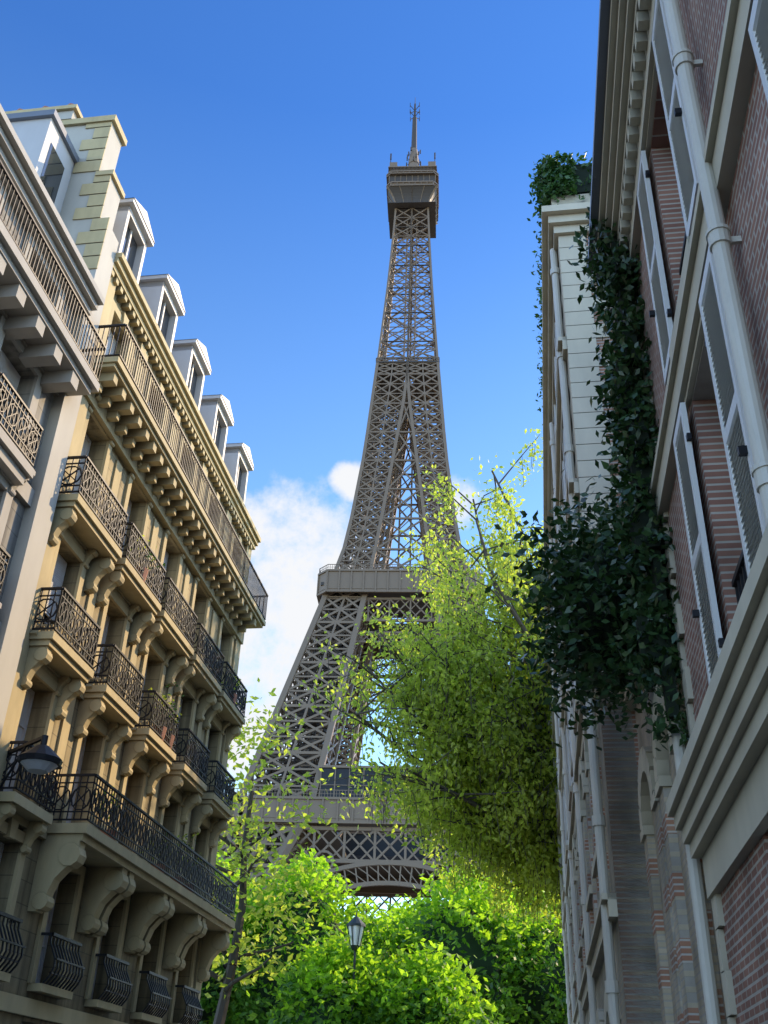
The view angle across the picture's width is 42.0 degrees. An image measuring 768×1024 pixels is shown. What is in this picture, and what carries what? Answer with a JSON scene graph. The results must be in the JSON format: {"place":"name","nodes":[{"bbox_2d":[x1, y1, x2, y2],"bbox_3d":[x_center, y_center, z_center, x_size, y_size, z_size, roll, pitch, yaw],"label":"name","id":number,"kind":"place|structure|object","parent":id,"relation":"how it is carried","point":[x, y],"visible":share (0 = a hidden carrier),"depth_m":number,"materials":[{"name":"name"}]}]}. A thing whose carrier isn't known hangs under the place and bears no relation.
{"place":"outdoors","nodes":[
{"label":"outdoors","id":0,"kind":"place"},
{"bbox_2d":[0,0,599,922],"label":"sky","id":1,"kind":"structure","parent":0,"point":[261,136],"materials":[{"name":"blue"}]},
{"label":"ground","id":2,"kind":"structure","parent":0,"visible":0},
{"bbox_2d":[0,103,126,790],"bbox_3d":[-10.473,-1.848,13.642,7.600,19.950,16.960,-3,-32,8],"label":"building","id":3,"kind":"structure","parent":2,"relation":"on","point":[49,289],"depth_m":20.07,"materials":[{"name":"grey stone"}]},
{"bbox_2d":[0,197,267,1023],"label":"apartment building","id":4,"kind":"structure","parent":2,"relation":"on","point":[97,926],"depth_m":24.71,"materials":[{"name":"stone"}]},
{"bbox_2d":[96,535,244,891],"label":"balcony plants","id":5,"kind":"object","parent":4,"relation":"on","point":[164,728],"visible":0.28,"depth_m":26.12,"materials":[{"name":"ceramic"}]},
{"bbox_2d":[197,839,269,1023],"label":"lime tree","id":6,"kind":"object","parent":2,"relation":"on","point":[209,1005],"visible":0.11,"depth_m":53.85,"materials":[{"name":"green plant"}]},
{"bbox_2d":[205,678,339,1023],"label":"tree","id":7,"kind":"object","parent":2,"relation":"on","point":[230,964],"visible":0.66,"depth_m":35.74,"materials":[{"name":"green plant"}]},
{"bbox_2d":[203,848,405,1023],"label":"bush","id":8,"kind":"object","parent":2,"relation":"on","point":[241,998],"visible":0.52,"depth_m":54.22,"materials":[{"name":"green plant"}]},
{"bbox_2d":[246,924,409,1023],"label":"bush","id":9,"kind":"object","parent":2,"relation":"on","point":[318,989],"visible":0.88,"depth_m":47.51,"materials":[{"name":"green plant"}]},
{"bbox_2d":[337,898,419,969],"bbox_3d":[-0.346,30.036,58.854,11.373,13.546,11.296,2,-32,0],"label":"bush","id":10,"kind":"object","parent":2,"relation":"on","point":[380,920],"visible":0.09,"depth_m":60.24,"materials":[{"name":"green plant"}]},
{"bbox_2d":[214,102,561,924],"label":"eiffel tower","id":11,"kind":"structure","parent":2,"relation":"on","point":[370,858],"depth_m":255.47,"materials":[{"name":"metal"}]},
{"bbox_2d":[380,893,429,932],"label":"bush","id":12,"kind":"object","parent":2,"relation":"on","point":[403,906],"depth_m":71.26,"materials":[{"name":"green plant"}]},
{"bbox_2d":[298,428,562,953],"bbox_3d":[4.630,9.400,41.525,17.824,31.249,11.100,13,-33,-18],"label":"plane tree","id":13,"kind":"object","parent":2,"relation":"on","point":[483,790],"visible":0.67,"depth_m":39.58,"materials":[{"name":"green plant"}]},
{"bbox_2d":[347,930,515,1023],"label":"bush","id":14,"kind":"object","parent":2,"relation":"on","point":[431,998],"visible":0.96,"depth_m":46.43,"materials":[{"name":"green plant"}]},
{"bbox_2d":[377,857,554,1023],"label":"bush","id":15,"kind":"object","parent":2,"relation":"on","point":[468,927],"visible":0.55,"depth_m":53.96,"materials":[{"name":"green plant"}]},
{"bbox_2d":[483,878,567,1023],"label":"bush","id":16,"kind":"object","parent":2,"relation":"on","point":[544,993],"visible":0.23,"depth_m":55.16,"materials":[{"name":"green plant"}]},
{"bbox_2d":[541,193,728,1023],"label":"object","id":17,"kind":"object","parent":2,"relation":"on","point":[639,937],"visible":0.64,"depth_m":14.91,"materials":[{"name":"stone"}]},
{"bbox_2d":[527,150,591,424],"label":"ivy","id":18,"kind":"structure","parent":17,"relation":"on","point":[553,179],"depth_m":20.93,"materials":[{"name":"green plant"}]},
{"bbox_2d":[485,461,656,750],"bbox_3d":[2.658,1.196,12.437,2.785,3.674,3.696,-3,-32,8],"label":"ivy","id":19,"kind":"object","parent":17,"relation":"on","point":[585,596],"visible":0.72,"depth_m":11.86,"materials":[{"name":"green plant"}]},
{"bbox_2d":[567,207,693,751],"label":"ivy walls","id":20,"kind":"structure","parent":17,"relation":"attached to","point":[631,415],"depth_m":11.09,"materials":[{"name":"green plant"}]},
{"bbox_2d":[587,0,767,1023],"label":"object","id":21,"kind":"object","parent":2,"relation":"on","point":[679,186],"visible":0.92,"depth_m":7.94,"materials":[{"name":"brick"}]},
{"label":"street","id":22,"kind":"structure","parent":0,"visible":0},
{"bbox_2d":[346,911,365,1019],"bbox_3d":[-1.500,23.976,46.270,0.960,10.350,0.960,2,-32,0],"label":"lamp post","id":23,"kind":"object","parent":22,"relation":"on","point":[356,925],"visible":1,"depth_m":48.20,"materials":[{"name":"grey metal"}]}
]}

